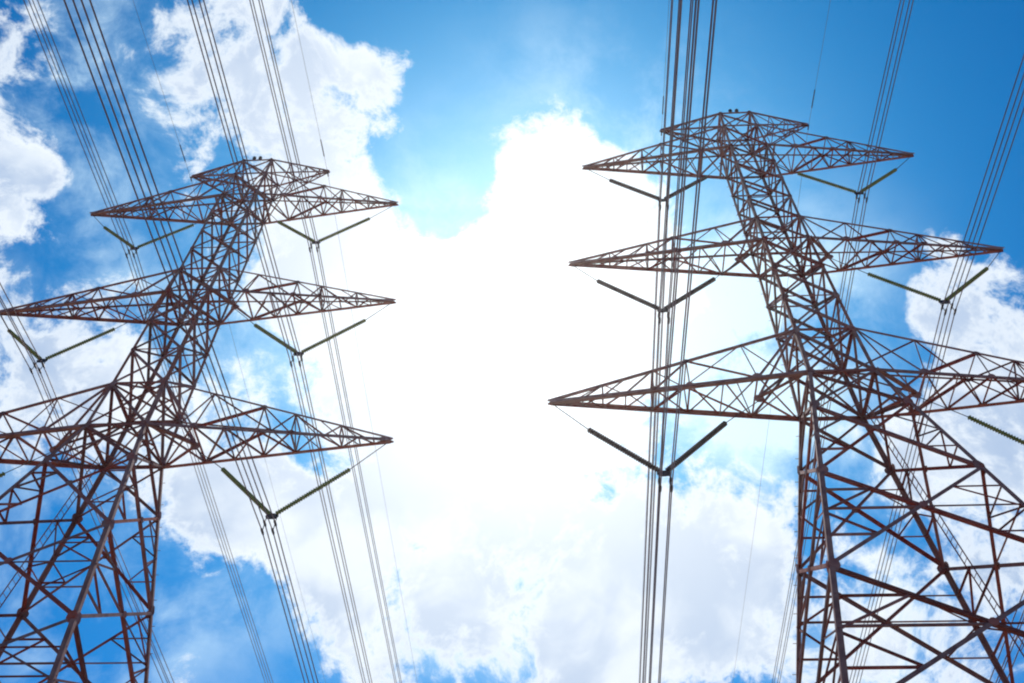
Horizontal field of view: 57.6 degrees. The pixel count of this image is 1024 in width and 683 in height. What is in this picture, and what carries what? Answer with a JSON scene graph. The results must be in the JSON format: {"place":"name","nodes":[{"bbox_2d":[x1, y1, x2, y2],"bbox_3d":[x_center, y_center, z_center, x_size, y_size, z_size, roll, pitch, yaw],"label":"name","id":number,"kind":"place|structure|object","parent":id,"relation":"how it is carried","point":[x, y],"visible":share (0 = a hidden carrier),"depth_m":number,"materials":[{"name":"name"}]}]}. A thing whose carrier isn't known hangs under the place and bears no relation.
{"place":"outdoors","nodes":[
{"label":"outdoors","id":0,"kind":"place"},
{"bbox_2d":[0,0,1023,682],"label":"sky","id":1,"kind":"structure","parent":0,"point":[518,532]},
{"label":"ground","id":2,"kind":"structure","parent":0,"visible":0},
{"bbox_2d":[0,156,398,682],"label":"transmission tower","id":3,"kind":"structure","parent":2,"relation":"on","point":[75,615],"depth_m":49.42,"materials":[{"name":"metal"}]},
{"bbox_2d":[0,452,50,476],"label":"insulator","id":4,"kind":"object","parent":3,"relation":"hanging from","point":[2,474],"visible":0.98,"depth_m":47.58,"materials":[{"name":"green glass"}]},
{"bbox_2d":[0,312,148,373],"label":"insulator","id":5,"kind":"object","parent":3,"relation":"hanging from","point":[31,350],"visible":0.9,"depth_m":55.52,"materials":[{"name":"green glass"}]},
{"bbox_2d":[0,283,173,682],"bbox_3d":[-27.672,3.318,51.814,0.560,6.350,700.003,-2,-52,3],"label":"conductor bundle","id":6,"kind":"object","parent":5,"relation":"hanging from","point":[77,462],"visible":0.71,"depth_m":56.55,"materials":[{"name":"grey metal"}]},
{"bbox_2d":[96,212,216,258],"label":"insulator","id":7,"kind":"object","parent":3,"relation":"hanging from","point":[145,243],"visible":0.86,"depth_m":65.16,"materials":[{"name":"green glass"}]},
{"bbox_2d":[23,0,272,682],"bbox_3d":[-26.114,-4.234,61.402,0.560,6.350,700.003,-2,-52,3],"label":"conductor bundle","id":8,"kind":"object","parent":7,"relation":"hanging from","point":[140,299],"visible":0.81,"depth_m":62.86,"materials":[{"name":"grey metal"}]},
{"bbox_2d":[133,1,325,682],"bbox_3d":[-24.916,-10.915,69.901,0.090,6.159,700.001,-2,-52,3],"label":"earth wire","id":9,"kind":"object","parent":3,"relation":"attached to","point":[224,306],"visible":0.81,"depth_m":74.91,"materials":[{"name":"grey metal"}]},
{"bbox_2d":[195,442,387,534],"bbox_3d":[-11.440,7.099,45.605,10.071,5.852,0.486,-2,-52,3],"label":"insulator","id":10,"kind":"object","parent":3,"relation":"hanging from","point":[234,480],"visible":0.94,"depth_m":45.18,"materials":[{"name":"green glass"}]},
{"bbox_2d":[63,0,318,682],"bbox_3d":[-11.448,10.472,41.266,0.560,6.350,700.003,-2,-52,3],"label":"conductor bundle","id":11,"kind":"object","parent":10,"relation":"hanging from","point":[72,22],"visible":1,"depth_m":34.07,"materials":[{"name":"grey metal"}]},
{"bbox_2d":[235,303,390,367],"bbox_3d":[-12.409,-0.467,55.421,9.867,5.851,0.486,-2,-52,3],"label":"insulator","id":12,"kind":"object","parent":3,"relation":"hanging from","point":[281,342],"visible":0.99,"depth_m":54.95,"materials":[{"name":"green glass"}]},
{"bbox_2d":[187,0,371,682],"bbox_3d":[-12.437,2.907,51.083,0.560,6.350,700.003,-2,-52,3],"label":"conductor bundle","id":13,"kind":"object","parent":12,"relation":"hanging from","point":[277,304],"visible":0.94,"depth_m":49.48,"materials":[{"name":"grey metal"}]},
{"bbox_2d":[266,205,393,252],"bbox_3d":[-13.231,-7.954,65.124,9.443,5.851,0.486,-2,-52,3],"label":"insulator","id":14,"kind":"object","parent":3,"relation":"hanging from","point":[323,238],"visible":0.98,"depth_m":64.67,"materials":[{"name":"green glass"}]},
{"bbox_2d":[249,0,401,682],"bbox_3d":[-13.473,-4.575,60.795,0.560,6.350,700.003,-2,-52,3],"label":"conductor bundle","id":15,"kind":"object","parent":14,"relation":"hanging from","point":[323,308],"visible":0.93,"depth_m":64.67,"materials":[{"name":"grey metal"}]},
{"bbox_2d":[291,0,416,678],"bbox_3d":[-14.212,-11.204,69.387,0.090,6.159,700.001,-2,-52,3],"label":"earth wire","id":16,"kind":"object","parent":3,"relation":"attached to","point":[348,293],"visible":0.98,"depth_m":75.53,"materials":[{"name":"grey metal"}]},
{"bbox_2d":[547,109,1023,682],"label":"transmission tower","id":17,"kind":"structure","parent":2,"relation":"on","point":[975,621],"depth_m":45.47,"materials":[{"name":"metal"}]},
{"bbox_2d":[639,9,668,664],"bbox_3d":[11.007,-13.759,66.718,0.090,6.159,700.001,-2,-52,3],"label":"earth wire","id":18,"kind":"object","parent":17,"relation":"attached to","point":[654,302],"visible":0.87,"depth_m":76.02,"materials":[{"name":"grey metal"}]},
{"bbox_2d":[587,164,721,210],"bbox_3d":[9.799,-10.448,62.561,9.443,5.851,0.486,-2,-52,3],"label":"insulator","id":19,"kind":"object","parent":17,"relation":"hanging from","point":[655,197],"visible":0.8,"depth_m":62.20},
{"bbox_2d":[639,0,681,682],"bbox_3d":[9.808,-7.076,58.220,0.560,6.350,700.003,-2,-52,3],"label":"conductor bundle","id":20,"kind":"object","parent":19,"relation":"hanging from","point":[660,340],"visible":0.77,"depth_m":66.20,"materials":[{"name":"grey metal"}]},
{"bbox_2d":[572,262,737,324],"bbox_3d":[8.457,-2.900,52.964,9.867,5.851,0.486,-2,-52,3],"label":"insulator","id":21,"kind":"object","parent":17,"relation":"hanging from","point":[653,306],"visible":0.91,"depth_m":52.61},
{"bbox_2d":[642,0,693,682],"bbox_3d":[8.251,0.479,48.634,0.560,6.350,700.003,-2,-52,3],"label":"conductor bundle","id":22,"kind":"object","parent":21,"relation":"hanging from","point":[672,120],"visible":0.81,"depth_m":47.13,"materials":[{"name":"grey metal"}]},
{"bbox_2d":[553,401,757,492],"bbox_3d":[6.962,4.735,43.268,10.071,5.852,0.486,-2,-52,3],"label":"insulator","id":23,"kind":"object","parent":17,"relation":"hanging from","point":[692,449],"visible":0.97,"depth_m":42.89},
{"bbox_2d":[649,0,716,682],"bbox_3d":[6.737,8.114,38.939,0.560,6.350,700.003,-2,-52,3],"label":"conductor bundle","id":24,"kind":"object","parent":23,"relation":"hanging from","point":[670,352],"visible":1,"depth_m":33.81,"materials":[{"name":"grey metal"}]},
{"bbox_2d":[733,0,830,678],"bbox_3d":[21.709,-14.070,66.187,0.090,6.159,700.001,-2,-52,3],"label":"earth wire","id":25,"kind":"object","parent":17,"relation":"attached to","point":[782,320],"visible":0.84,"depth_m":75.51,"materials":[{"name":"grey metal"}]},
{"bbox_2d":[777,156,910,203],"bbox_3d":[22.690,-10.822,61.921,9.443,5.851,0.486,-2,-52,3],"label":"insulator","id":26,"kind":"object","parent":17,"relation":"hanging from","point":[886,175],"visible":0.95,"depth_m":61.47,"materials":[{"name":"green glass"}]},
{"bbox_2d":[772,0,913,682],"bbox_3d":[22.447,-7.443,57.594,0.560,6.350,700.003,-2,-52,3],"label":"conductor bundle","id":27,"kind":"object","parent":26,"relation":"hanging from","point":[849,280],"visible":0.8,"depth_m":60.70,"materials":[{"name":"grey metal"}]},
{"bbox_2d":[831,251,1000,315],"bbox_3d":[23.511,-3.337,52.217,9.867,5.851,0.486,-2,-52,3],"label":"insulator","id":28,"kind":"object","parent":17,"relation":"hanging from","point":[967,283],"visible":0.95,"depth_m":51.76,"materials":[{"name":"green glass"}]},
{"bbox_2d":[849,55,1023,682],"bbox_3d":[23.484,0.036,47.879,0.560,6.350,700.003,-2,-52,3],"label":"conductor bundle","id":29,"kind":"object","parent":28,"relation":"hanging from","point":[946,329],"visible":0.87,"depth_m":49.38,"materials":[{"name":"grey metal"}]},
{"bbox_2d":[919,397,1023,444],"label":"insulator","id":30,"kind":"object","parent":17,"relation":"hanging from","point":[996,430],"visible":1,"depth_m":42.84,"materials":[{"name":"green glass"}]},
{"bbox_2d":[989,590,1023,682],"bbox_3d":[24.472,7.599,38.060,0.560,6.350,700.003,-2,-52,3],"label":"conductor bundle","id":31,"kind":"object","parent":30,"relation":"hanging from","point":[1010,644],"visible":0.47,"depth_m":46.89,"materials":[{"name":"grey metal"}]}
]}

